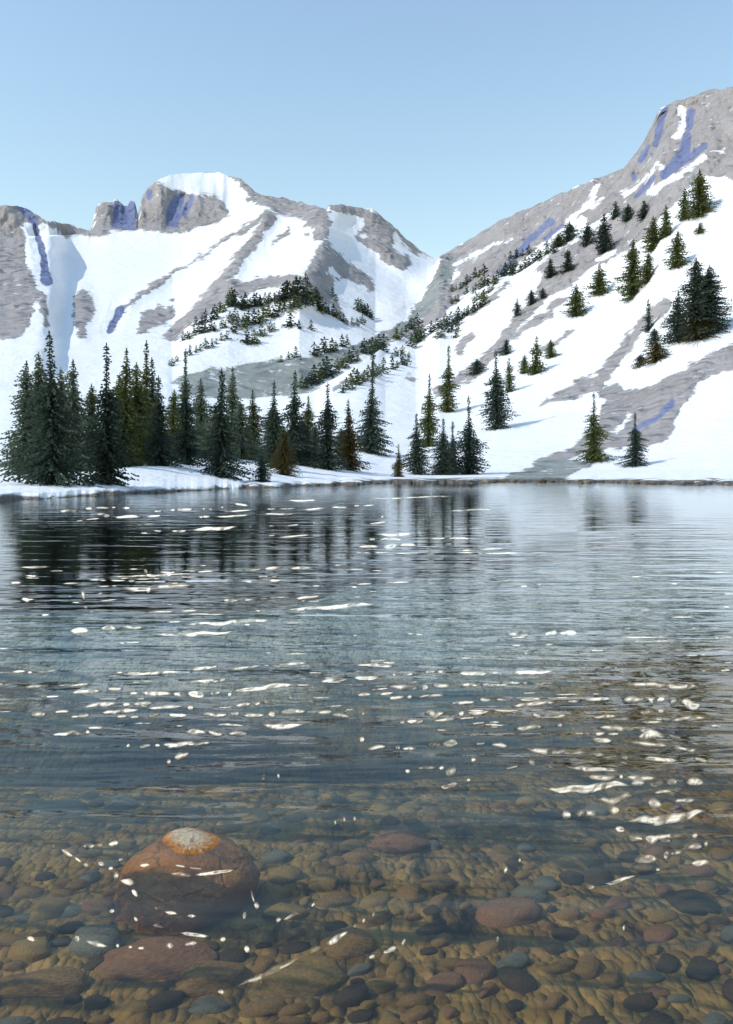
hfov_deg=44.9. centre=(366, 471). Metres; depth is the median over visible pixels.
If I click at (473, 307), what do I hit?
conifer tree
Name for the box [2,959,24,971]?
lake stone
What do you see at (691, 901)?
lake stone
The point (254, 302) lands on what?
conifer tree
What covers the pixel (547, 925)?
lake stone
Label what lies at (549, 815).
lake stone
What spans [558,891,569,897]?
lake stone
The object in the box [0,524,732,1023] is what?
lake bed
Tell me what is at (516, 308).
conifer tree
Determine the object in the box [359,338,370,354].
conifer tree
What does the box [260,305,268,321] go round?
conifer tree
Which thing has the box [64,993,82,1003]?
lake stone
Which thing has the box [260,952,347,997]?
lake stone
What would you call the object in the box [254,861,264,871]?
lake stone
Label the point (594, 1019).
lake stone
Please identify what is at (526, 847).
lake stone
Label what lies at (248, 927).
lake stone
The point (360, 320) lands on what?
conifer tree
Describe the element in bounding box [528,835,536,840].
lake stone
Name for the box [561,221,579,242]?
conifer tree
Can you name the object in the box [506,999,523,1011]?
lake stone
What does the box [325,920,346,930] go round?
lake stone
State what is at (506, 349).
conifer tree
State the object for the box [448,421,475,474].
conifer tree
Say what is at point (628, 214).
conifer tree
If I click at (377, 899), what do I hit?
lake stone
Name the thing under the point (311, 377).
conifer tree
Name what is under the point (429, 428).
conifer tree
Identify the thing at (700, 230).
conifer tree
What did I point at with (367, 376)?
conifer tree
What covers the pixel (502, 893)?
lake stone
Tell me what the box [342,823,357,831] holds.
lake stone
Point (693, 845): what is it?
lake stone
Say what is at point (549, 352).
conifer tree
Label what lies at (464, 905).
lake stone
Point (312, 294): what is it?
conifer tree
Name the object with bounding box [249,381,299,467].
conifer tree
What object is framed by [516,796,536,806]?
lake stone
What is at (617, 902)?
lake stone
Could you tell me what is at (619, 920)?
lake stone
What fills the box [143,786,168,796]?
lake stone
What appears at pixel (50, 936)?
lake stone
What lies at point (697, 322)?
conifer tree
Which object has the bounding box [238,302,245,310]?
conifer tree
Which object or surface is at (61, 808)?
lake stone
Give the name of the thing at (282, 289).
conifer tree
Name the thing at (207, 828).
lake stone
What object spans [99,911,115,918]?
lake stone
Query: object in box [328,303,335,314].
conifer tree
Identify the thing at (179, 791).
lake stone
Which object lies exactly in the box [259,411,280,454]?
conifer tree
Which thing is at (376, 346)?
conifer tree
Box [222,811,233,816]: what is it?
lake stone
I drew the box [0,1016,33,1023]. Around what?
lake stone
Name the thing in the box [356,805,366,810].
lake stone
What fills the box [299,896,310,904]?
lake stone
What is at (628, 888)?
lake stone
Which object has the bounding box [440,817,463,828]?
lake stone
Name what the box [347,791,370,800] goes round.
lake stone
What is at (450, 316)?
conifer tree
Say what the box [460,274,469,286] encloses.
conifer tree
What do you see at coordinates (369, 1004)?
lake stone
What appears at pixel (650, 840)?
lake stone
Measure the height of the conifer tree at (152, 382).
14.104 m
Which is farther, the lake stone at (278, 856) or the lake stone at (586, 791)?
the lake stone at (586, 791)
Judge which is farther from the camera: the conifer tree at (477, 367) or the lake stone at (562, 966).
the conifer tree at (477, 367)
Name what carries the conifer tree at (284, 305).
on the mountain
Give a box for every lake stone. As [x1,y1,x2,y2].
[0,858,13,865]
[0,884,15,896]
[0,905,14,917]
[0,931,26,946]
[0,966,85,998]
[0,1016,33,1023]
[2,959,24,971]
[7,936,50,963]
[13,885,43,898]
[14,913,29,923]
[16,793,41,804]
[23,799,87,816]
[26,897,69,922]
[30,931,54,942]
[34,872,55,880]
[40,1017,86,1023]
[42,839,68,849]
[49,887,72,896]
[50,935,71,946]
[55,878,71,886]
[57,920,84,933]
[58,825,75,831]
[59,904,81,917]
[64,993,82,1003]
[65,879,89,891]
[68,924,121,957]
[73,835,94,845]
[77,851,100,858]
[78,869,100,884]
[78,897,113,916]
[80,791,98,799]
[82,954,104,970]
[83,994,109,1009]
[87,799,103,807]
[88,1014,110,1023]
[94,920,112,924]
[94,936,218,980]
[96,860,119,868]
[97,969,106,977]
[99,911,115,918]
[102,888,116,895]
[103,794,138,811]
[106,896,114,905]
[107,824,121,830]
[113,838,136,850]
[114,915,122,921]
[129,999,148,1012]
[134,816,147,822]
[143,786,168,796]
[146,990,183,1012]
[154,811,179,822]
[163,1021,182,1023]
[173,789,183,793]
[175,960,251,997]
[179,807,205,821]
[188,996,228,1014]
[193,1017,219,1023]
[197,825,210,831]
[204,941,219,950]
[205,799,219,805]
[209,785,234,797]
[214,822,242,833]
[217,948,248,962]
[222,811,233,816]
[235,806,271,823]
[238,997,287,1017]
[241,923,257,930]
[244,787,255,793]
[248,899,258,905]
[251,956,275,973]
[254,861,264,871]
[254,941,271,948]
[260,824,280,834]
[260,849,291,863]
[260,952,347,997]
[263,902,307,919]
[264,797,282,803]
[268,865,302,883]
[268,887,292,899]
[273,808,286,813]
[274,1016,307,1023]
[278,1003,309,1017]
[280,927,305,942]
[280,941,310,954]
[282,812,306,821]
[293,834,313,842]
[295,807,317,813]
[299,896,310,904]
[304,790,316,798]
[304,851,324,861]
[308,872,337,892]
[311,1011,329,1023]
[315,891,353,907]
[320,928,377,958]
[321,812,337,819]
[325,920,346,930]
[329,856,345,865]
[331,795,346,802]
[331,824,341,830]
[331,982,370,1007]
[333,805,361,819]
[339,839,363,851]
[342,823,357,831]
[342,847,375,864]
[346,1009,372,1023]
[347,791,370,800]
[347,963,371,976]
[350,977,364,984]
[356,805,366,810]
[358,830,368,836]
[358,1000,377,1009]
[359,890,389,908]
[359,910,392,927]
[366,978,395,995]
[369,801,389,812]
[369,825,430,853]
[370,879,383,887]
[378,1016,401,1023]
[379,815,399,825]
[386,960,404,975]
[390,908,402,915]
[394,884,425,902]
[396,993,428,1007]
[397,801,420,812]
[397,863,405,868]
[398,796,411,802]
[399,1005,431,1022]
[402,855,413,860]
[403,816,419,824]
[405,912,421,920]
[408,824,430,832]
[415,923,445,935]
[416,872,453,891]
[419,946,438,954]
[423,904,440,915]
[424,972,464,995]
[425,809,443,819]
[427,840,441,850]
[427,892,451,906]
[430,798,441,803]
[430,933,453,947]
[434,865,451,873]
[438,957,463,968]
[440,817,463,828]
[444,1007,459,1019]
[454,958,495,983]
[459,901,469,909]
[462,1021,479,1023]
[465,845,476,852]
[475,896,541,928]
[476,939,502,955]
[478,840,488,846]
[478,981,497,998]
[488,847,516,862]
[489,802,507,808]
[491,841,509,849]
[492,875,505,882]
[495,952,529,970]
[497,889,509,897]
[497,966,537,993]
[499,818,515,828]
[506,859,519,866]
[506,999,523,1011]
[511,885,548,902]
[512,948,526,954]
[514,869,530,878]
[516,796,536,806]
[517,842,535,851]
[525,864,535,869]
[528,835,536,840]
[533,875,559,890]
[534,811,562,819]
[540,921,555,929]
[542,958,575,973]
[542,991,565,1009]
[544,942,563,954]
[546,844,600,871]
[546,905,556,912]
[551,926,578,940]
[552,1008,567,1023]
[555,906,579,920]
[558,870,583,885]
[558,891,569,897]
[562,806,590,819]
[574,934,589,946]
[574,954,601,979]
[575,788,596,794]
[578,1015,606,1023]
[583,837,601,847]
[583,866,612,885]
[584,804,608,815]
[584,921,599,931]
[589,824,601,830]
[590,908,612,919]
[600,818,623,827]
[600,968,622,988]
[603,896,630,909]
[610,936,626,947]
[613,917,625,924]
[617,851,640,862]
[620,884,636,891]
[623,992,657,1012]
[624,822,643,831]
[626,798,643,806]
[626,970,664,983]
[629,938,641,946]
[631,901,645,909]
[632,790,653,796]
[632,858,658,874]
[634,814,657,824]
[638,1010,672,1023]
[642,796,662,804]
[643,924,676,943]
[644,837,658,844]
[644,842,674,858]
[645,986,669,996]
[646,943,660,954]
[647,909,677,922]
[655,885,671,897]
[655,953,679,973]
[658,1000,669,1009]
[660,802,677,809]
[664,816,677,824]
[664,862,676,868]
[664,889,720,914]
[667,993,689,1003]
[669,855,682,864]
[670,841,683,848]
[682,864,715,877]
[685,839,704,851]
[685,956,718,981]
[691,809,702,815]
[693,939,714,957]
[695,879,718,892]
[699,922,709,932]
[701,1012,726,1023]
[702,815,715,822]
[702,913,730,928]
[708,846,732,860]
[710,802,732,812]
[715,887,728,894]
[716,955,725,963]
[718,964,730,974]
[719,925,732,943]
[722,978,732,1002]
[726,905,732,913]
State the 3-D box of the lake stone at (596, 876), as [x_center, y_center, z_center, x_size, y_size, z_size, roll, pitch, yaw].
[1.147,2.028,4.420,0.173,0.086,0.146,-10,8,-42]
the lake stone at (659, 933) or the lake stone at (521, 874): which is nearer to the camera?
the lake stone at (659, 933)
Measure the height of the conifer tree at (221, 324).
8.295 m
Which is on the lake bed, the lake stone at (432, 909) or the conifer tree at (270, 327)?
the lake stone at (432, 909)
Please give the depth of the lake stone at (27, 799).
5.66 m
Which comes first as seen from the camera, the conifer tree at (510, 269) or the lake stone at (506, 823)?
the lake stone at (506, 823)
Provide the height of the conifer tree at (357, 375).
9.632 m
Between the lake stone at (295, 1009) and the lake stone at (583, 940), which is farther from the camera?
the lake stone at (583, 940)
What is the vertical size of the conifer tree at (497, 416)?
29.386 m
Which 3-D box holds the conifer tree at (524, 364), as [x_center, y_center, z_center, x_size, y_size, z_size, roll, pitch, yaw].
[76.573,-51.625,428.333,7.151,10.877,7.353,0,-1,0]
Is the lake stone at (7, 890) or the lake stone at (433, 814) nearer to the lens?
the lake stone at (7, 890)
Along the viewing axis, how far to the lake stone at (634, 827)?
5.07 m
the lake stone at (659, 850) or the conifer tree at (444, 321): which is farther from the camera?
the conifer tree at (444, 321)
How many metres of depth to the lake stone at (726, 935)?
3.71 m
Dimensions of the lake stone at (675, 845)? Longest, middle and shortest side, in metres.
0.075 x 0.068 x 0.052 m
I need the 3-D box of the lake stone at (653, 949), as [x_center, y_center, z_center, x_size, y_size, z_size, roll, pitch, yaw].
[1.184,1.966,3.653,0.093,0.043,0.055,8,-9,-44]
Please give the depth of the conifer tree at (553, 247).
660.49 m
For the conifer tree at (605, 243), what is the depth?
586.08 m
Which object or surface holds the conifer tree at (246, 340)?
on the mountain
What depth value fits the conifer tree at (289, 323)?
664.39 m
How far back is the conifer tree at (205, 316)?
665.17 m
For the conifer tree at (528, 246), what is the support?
on the snow slope
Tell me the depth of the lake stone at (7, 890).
4.17 m
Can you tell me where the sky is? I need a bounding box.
[0,0,732,258]
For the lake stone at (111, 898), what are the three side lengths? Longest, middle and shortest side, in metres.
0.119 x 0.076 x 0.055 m
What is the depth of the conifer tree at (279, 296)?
696.62 m
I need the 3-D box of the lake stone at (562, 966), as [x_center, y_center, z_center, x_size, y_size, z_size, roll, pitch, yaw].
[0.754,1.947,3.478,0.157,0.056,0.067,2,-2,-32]
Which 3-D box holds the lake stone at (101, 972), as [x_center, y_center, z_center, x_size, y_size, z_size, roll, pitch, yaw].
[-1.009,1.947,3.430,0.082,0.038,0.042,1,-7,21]
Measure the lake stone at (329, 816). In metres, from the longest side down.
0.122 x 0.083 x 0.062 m
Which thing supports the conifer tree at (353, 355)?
on the mountain
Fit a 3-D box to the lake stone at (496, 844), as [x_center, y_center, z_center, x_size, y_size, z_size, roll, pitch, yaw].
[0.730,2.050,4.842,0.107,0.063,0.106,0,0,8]
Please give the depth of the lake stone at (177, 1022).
3.05 m
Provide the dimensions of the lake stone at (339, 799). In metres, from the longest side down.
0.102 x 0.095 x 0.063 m
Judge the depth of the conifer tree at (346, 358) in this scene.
589.85 m
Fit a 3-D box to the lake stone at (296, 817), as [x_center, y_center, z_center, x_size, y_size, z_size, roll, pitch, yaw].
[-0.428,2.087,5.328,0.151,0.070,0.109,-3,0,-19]
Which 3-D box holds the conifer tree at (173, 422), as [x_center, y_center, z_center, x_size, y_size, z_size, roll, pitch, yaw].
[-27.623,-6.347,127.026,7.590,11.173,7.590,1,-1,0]
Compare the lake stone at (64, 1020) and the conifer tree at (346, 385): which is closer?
the lake stone at (64, 1020)
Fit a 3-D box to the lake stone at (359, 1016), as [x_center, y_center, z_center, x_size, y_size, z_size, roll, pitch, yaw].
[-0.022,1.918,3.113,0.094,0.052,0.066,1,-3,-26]
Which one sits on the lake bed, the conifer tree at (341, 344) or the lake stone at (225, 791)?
the lake stone at (225, 791)
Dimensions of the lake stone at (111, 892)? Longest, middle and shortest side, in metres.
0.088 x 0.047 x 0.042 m
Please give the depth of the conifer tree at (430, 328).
623.64 m
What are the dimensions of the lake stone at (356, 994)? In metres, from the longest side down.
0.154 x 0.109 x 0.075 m
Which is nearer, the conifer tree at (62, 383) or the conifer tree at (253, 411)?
the conifer tree at (62, 383)
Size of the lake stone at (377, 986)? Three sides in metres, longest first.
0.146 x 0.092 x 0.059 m
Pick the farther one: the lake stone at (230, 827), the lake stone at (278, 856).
the lake stone at (230, 827)
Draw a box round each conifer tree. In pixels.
[0,331,107,488]
[0,351,48,474]
[0,360,41,474]
[40,367,92,459]
[57,359,96,471]
[77,343,139,487]
[80,383,110,460]
[109,374,144,455]
[113,348,156,466]
[128,362,162,463]
[138,375,189,468]
[140,340,156,459]
[144,357,174,461]
[165,380,212,465]
[165,389,197,459]
[176,349,203,456]
[186,345,193,355]
[189,379,211,450]
[190,368,259,481]
[195,321,204,333]
[196,409,240,460]
[199,309,208,322]
[200,321,210,332]
[201,338,209,348]
[202,318,215,329]
[211,304,219,319]
[216,301,222,312]
[219,319,226,328]
[220,303,227,312]
[221,292,233,307]
[223,289,239,306]
[224,293,236,306]
[225,312,233,323]
[225,366,246,425]
[227,287,237,303]
[227,321,237,333]
[228,403,265,461]
[229,306,238,320]
[230,390,267,458]
[234,296,247,310]
[235,315,244,329]
[237,330,254,344]
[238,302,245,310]
[240,312,252,328]
[241,292,251,308]
[245,310,253,325]
[248,330,260,343]
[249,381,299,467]
[250,293,264,305]
[250,309,259,324]
[251,292,261,306]
[252,309,265,323]
[252,450,271,481]
[256,323,266,337]
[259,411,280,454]
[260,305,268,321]
[261,301,272,317]
[266,321,273,332]
[266,426,302,477]
[270,302,280,318]
[274,282,289,301]
[275,280,291,300]
[276,288,285,306]
[278,370,319,466]
[280,298,287,312]
[281,280,297,298]
[281,312,295,327]
[284,276,304,300]
[286,295,302,308]
[286,297,292,312]
[289,277,305,298]
[289,346,301,357]
[294,294,304,308]
[295,290,310,306]
[296,383,351,471]
[297,396,320,455]
[298,375,306,387]
[299,421,317,465]
[304,364,324,384]
[305,282,320,306]
[305,286,316,300]
[307,371,316,385]
[308,427,323,462]
[309,342,321,356]
[313,287,323,298]
[315,358,334,380]
[316,294,323,310]
[316,356,337,376]
[317,297,328,313]
[317,336,336,352]
[317,368,324,381]
[327,338,338,351]
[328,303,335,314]
[332,309,339,318]
[332,357,342,372]
[333,428,358,459]
[337,334,346,346]
[337,399,370,471]
[338,352,351,367]
[339,358,346,368]
[340,377,356,389]
[343,349,356,363]
[346,372,356,387]
[347,346,361,361]
[348,367,362,385]
[351,369,364,385]
[353,298,367,313]
[354,344,397,455]
[359,314,366,324]
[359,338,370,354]
[362,303,369,315]
[364,365,374,380]
[367,308,373,319]
[368,337,376,353]
[373,338,379,350]
[375,333,389,351]
[380,357,390,373]
[387,357,397,369]
[390,444,405,476]
[391,327,403,339]
[392,413,433,474]
[399,351,407,365]
[402,353,411,365]
[405,333,416,347]
[406,320,414,329]
[407,326,420,341]
[409,324,424,342]
[413,313,422,325]
[413,374,441,446]
[416,324,427,337]
[427,321,434,334]
[428,419,464,474]
[432,326,445,338]
[434,346,460,412]
[441,314,449,325]
[442,320,452,332]
[443,311,455,322]
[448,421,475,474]
[450,396,490,474]
[454,312,462,326]
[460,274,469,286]
[461,285,468,294]
[464,359,489,376]
[467,298,475,313]
[475,290,489,306]
[476,273,488,286]
[476,350,520,430]
[477,279,483,289]
[478,263,487,274]
[482,274,491,285]
[490,276,498,284]
[497,339,512,355]
[498,262,507,275]
[503,359,516,392]
[506,263,513,275]
[508,263,516,275]
[509,249,519,258]
[512,298,521,317]
[517,336,547,375]
[518,354,529,373]
[520,257,527,268]
[524,245,531,254]
[524,289,538,305]
[529,250,536,263]
[538,287,547,298]
[540,241,551,255]
[543,258,558,278]
[544,340,559,358]
[549,242,557,253]
[550,235,565,247]
[554,233,566,246]
[557,250,578,273]
[560,284,591,316]
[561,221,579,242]
[573,392,620,463]
[576,221,597,246]
[582,264,613,297]
[589,213,616,254]
[608,201,622,219]
[611,239,644,302]
[615,413,649,467]
[617,203,633,222]
[628,354,645,368]
[630,253,654,285]
[634,200,648,221]
[637,341,672,368]
[639,216,665,252]
[639,299,653,332]
[642,328,660,347]
[654,290,688,344]
[656,205,672,238]
[657,258,730,343]
[662,231,691,269]
[674,188,690,220]
[675,265,732,337]
[676,316,719,343]
[678,168,720,221]
[693,223,705,233]
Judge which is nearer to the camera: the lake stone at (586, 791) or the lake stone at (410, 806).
the lake stone at (410, 806)
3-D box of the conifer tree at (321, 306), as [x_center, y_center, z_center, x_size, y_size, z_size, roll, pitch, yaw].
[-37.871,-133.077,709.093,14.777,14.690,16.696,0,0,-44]
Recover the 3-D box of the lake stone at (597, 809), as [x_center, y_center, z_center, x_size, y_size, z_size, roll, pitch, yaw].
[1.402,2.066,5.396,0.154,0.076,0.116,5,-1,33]
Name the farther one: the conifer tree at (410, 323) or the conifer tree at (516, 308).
the conifer tree at (410, 323)
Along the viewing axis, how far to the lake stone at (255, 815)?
5.29 m
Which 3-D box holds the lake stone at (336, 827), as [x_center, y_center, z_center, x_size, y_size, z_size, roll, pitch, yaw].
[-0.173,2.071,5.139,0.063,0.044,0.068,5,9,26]
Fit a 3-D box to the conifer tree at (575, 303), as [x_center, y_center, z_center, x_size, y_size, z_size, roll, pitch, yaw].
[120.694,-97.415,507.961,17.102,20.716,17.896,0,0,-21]
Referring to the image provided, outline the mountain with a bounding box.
[0,172,437,397]
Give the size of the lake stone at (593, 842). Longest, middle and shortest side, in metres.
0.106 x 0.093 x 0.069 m
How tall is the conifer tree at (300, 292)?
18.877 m
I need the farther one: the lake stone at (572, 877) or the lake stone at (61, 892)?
the lake stone at (572, 877)
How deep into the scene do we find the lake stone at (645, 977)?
3.41 m
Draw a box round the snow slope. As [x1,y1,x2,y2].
[0,87,732,501]
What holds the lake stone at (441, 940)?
on the lake bed
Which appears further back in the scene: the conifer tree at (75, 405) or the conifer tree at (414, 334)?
the conifer tree at (414, 334)
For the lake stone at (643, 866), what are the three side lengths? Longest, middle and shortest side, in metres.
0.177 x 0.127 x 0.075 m
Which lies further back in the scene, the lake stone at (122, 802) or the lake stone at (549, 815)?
the lake stone at (122, 802)
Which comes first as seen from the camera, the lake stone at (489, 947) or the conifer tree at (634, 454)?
the lake stone at (489, 947)
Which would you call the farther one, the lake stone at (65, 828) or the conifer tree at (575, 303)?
the conifer tree at (575, 303)
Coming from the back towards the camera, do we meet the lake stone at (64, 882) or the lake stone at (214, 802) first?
the lake stone at (214, 802)
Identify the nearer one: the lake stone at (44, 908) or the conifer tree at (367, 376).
the lake stone at (44, 908)
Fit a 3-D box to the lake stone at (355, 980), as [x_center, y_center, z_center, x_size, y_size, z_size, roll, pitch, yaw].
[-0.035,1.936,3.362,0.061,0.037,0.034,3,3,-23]
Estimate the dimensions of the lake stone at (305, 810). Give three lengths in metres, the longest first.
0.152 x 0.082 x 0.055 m
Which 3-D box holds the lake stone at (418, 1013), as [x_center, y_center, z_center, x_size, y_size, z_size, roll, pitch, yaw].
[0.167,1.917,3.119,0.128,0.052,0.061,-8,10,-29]
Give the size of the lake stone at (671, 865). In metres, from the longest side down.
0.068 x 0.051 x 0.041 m
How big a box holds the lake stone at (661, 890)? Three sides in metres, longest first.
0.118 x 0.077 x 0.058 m
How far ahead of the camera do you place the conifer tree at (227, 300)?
694.18 m
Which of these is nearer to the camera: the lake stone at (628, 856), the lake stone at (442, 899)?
the lake stone at (442, 899)
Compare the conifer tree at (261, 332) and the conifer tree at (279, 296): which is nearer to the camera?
the conifer tree at (261, 332)
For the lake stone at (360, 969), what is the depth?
3.43 m
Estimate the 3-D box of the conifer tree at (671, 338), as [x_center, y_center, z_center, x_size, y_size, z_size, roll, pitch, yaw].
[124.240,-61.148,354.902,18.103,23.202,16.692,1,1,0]
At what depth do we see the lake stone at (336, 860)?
4.57 m
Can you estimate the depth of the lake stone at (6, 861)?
4.54 m
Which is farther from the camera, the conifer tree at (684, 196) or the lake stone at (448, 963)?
the conifer tree at (684, 196)
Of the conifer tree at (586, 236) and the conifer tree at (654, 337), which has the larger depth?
the conifer tree at (586, 236)
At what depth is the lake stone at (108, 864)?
4.50 m
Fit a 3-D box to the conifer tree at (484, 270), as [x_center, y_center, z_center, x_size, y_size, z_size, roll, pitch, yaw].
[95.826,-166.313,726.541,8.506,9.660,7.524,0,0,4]
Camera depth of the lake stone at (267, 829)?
5.08 m
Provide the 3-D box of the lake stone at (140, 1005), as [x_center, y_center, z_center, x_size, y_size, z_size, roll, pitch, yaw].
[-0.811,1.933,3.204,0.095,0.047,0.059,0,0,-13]
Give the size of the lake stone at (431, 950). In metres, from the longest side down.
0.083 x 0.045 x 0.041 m
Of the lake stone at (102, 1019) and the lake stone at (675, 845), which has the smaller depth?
the lake stone at (102, 1019)
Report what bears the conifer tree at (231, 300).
on the mountain
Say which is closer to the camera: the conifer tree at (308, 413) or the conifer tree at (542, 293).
the conifer tree at (308, 413)
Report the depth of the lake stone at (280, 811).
5.46 m
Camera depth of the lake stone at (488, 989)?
3.27 m
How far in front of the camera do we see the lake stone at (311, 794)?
5.84 m
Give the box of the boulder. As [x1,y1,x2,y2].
[113,827,260,935]
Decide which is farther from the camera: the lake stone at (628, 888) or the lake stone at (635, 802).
the lake stone at (635, 802)
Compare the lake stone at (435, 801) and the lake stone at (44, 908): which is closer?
the lake stone at (44, 908)
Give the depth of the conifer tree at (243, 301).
693.06 m
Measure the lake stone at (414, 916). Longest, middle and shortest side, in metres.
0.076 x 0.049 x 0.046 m
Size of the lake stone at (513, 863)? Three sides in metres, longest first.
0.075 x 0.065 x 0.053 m
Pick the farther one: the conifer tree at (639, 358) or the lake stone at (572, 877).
the conifer tree at (639, 358)
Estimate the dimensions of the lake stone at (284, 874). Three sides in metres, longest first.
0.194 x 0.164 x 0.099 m
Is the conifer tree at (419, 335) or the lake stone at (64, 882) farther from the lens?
the conifer tree at (419, 335)
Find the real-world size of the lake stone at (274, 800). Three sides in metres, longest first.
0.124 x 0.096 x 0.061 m
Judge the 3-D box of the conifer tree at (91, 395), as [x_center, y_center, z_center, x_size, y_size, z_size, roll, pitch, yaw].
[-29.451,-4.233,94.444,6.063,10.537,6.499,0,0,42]
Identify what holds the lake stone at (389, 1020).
on the lake bed
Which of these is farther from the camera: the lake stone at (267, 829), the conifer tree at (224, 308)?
the conifer tree at (224, 308)
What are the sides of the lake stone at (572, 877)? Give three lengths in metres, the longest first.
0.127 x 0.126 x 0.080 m
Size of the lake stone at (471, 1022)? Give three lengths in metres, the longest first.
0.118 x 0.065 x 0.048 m
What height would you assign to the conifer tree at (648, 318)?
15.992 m
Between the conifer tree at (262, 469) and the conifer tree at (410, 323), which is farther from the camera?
the conifer tree at (410, 323)
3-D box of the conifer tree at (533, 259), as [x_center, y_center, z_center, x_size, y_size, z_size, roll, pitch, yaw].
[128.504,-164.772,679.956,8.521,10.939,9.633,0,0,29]
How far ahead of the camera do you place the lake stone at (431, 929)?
3.77 m
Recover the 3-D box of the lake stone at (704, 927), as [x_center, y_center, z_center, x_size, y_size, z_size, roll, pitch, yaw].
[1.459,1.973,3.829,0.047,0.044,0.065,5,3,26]
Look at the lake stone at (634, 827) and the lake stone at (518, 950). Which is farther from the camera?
the lake stone at (634, 827)
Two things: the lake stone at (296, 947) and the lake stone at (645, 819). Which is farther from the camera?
the lake stone at (645, 819)
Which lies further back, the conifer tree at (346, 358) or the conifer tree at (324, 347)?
the conifer tree at (324, 347)
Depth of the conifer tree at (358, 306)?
771.20 m
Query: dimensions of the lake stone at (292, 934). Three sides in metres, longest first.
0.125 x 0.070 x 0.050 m
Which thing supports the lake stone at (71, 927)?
on the lake bed
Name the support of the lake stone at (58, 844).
on the lake bed
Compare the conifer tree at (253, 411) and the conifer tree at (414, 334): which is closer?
the conifer tree at (253, 411)
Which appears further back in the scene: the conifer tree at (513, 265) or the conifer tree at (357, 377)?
the conifer tree at (513, 265)
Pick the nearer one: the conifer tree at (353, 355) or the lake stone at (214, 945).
the lake stone at (214, 945)
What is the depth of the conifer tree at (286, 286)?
696.14 m
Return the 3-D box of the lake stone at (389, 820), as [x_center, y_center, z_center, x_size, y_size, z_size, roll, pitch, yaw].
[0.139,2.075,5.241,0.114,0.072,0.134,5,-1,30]
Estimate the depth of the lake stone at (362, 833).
5.03 m
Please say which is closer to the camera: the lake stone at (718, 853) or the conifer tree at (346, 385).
the lake stone at (718, 853)
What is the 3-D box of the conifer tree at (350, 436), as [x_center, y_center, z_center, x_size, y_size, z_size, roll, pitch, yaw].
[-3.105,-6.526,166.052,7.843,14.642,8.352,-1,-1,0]
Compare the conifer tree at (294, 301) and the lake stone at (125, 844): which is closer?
the lake stone at (125, 844)
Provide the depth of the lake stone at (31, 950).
3.58 m
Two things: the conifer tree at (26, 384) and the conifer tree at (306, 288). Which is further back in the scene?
the conifer tree at (306, 288)
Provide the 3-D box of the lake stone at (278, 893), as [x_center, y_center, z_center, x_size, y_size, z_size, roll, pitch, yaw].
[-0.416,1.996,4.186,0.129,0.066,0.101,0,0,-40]
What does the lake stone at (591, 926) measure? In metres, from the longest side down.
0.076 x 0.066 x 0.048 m
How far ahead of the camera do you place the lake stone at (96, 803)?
5.63 m
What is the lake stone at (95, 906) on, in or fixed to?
on the lake bed
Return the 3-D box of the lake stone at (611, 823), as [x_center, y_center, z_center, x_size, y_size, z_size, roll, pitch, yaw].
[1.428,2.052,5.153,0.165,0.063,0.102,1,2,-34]
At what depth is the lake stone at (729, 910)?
3.98 m
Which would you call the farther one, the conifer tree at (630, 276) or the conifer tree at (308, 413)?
the conifer tree at (630, 276)
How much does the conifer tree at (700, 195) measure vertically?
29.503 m
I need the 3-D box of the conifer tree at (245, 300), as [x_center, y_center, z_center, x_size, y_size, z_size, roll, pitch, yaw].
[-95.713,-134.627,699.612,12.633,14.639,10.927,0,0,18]
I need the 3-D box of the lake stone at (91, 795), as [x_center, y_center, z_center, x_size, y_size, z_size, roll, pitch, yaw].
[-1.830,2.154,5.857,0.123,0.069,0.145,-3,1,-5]
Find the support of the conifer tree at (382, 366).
on the snow slope
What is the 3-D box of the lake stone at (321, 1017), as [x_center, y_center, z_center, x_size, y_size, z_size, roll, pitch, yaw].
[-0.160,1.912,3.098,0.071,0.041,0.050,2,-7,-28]
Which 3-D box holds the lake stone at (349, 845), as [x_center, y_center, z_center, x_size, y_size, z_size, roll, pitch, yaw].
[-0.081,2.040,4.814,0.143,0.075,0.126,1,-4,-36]
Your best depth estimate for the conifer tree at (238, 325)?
649.97 m
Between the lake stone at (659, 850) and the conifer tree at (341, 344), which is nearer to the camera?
the lake stone at (659, 850)
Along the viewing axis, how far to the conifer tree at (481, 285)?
692.59 m
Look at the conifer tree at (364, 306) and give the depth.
773.96 m
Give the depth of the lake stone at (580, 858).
4.58 m
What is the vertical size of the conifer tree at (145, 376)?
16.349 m
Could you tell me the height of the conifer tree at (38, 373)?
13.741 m
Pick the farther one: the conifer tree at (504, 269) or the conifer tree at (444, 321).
the conifer tree at (504, 269)
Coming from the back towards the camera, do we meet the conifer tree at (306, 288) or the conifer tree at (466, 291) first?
the conifer tree at (466, 291)
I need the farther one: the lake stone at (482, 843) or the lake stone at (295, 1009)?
the lake stone at (482, 843)
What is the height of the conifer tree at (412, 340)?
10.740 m
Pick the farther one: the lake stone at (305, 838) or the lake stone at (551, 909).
the lake stone at (305, 838)
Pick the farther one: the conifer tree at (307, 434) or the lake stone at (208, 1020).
the conifer tree at (307, 434)
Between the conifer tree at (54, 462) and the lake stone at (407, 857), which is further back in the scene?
the conifer tree at (54, 462)
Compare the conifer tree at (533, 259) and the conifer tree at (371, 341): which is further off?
the conifer tree at (533, 259)
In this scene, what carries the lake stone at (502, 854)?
on the lake bed
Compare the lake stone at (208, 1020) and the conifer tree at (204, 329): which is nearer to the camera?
the lake stone at (208, 1020)
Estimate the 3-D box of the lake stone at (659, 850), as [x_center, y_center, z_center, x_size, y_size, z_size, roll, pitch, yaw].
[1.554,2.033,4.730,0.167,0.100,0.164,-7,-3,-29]
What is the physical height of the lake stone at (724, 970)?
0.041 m
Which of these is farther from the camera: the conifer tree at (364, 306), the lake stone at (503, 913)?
the conifer tree at (364, 306)
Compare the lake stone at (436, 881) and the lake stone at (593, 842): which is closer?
the lake stone at (436, 881)

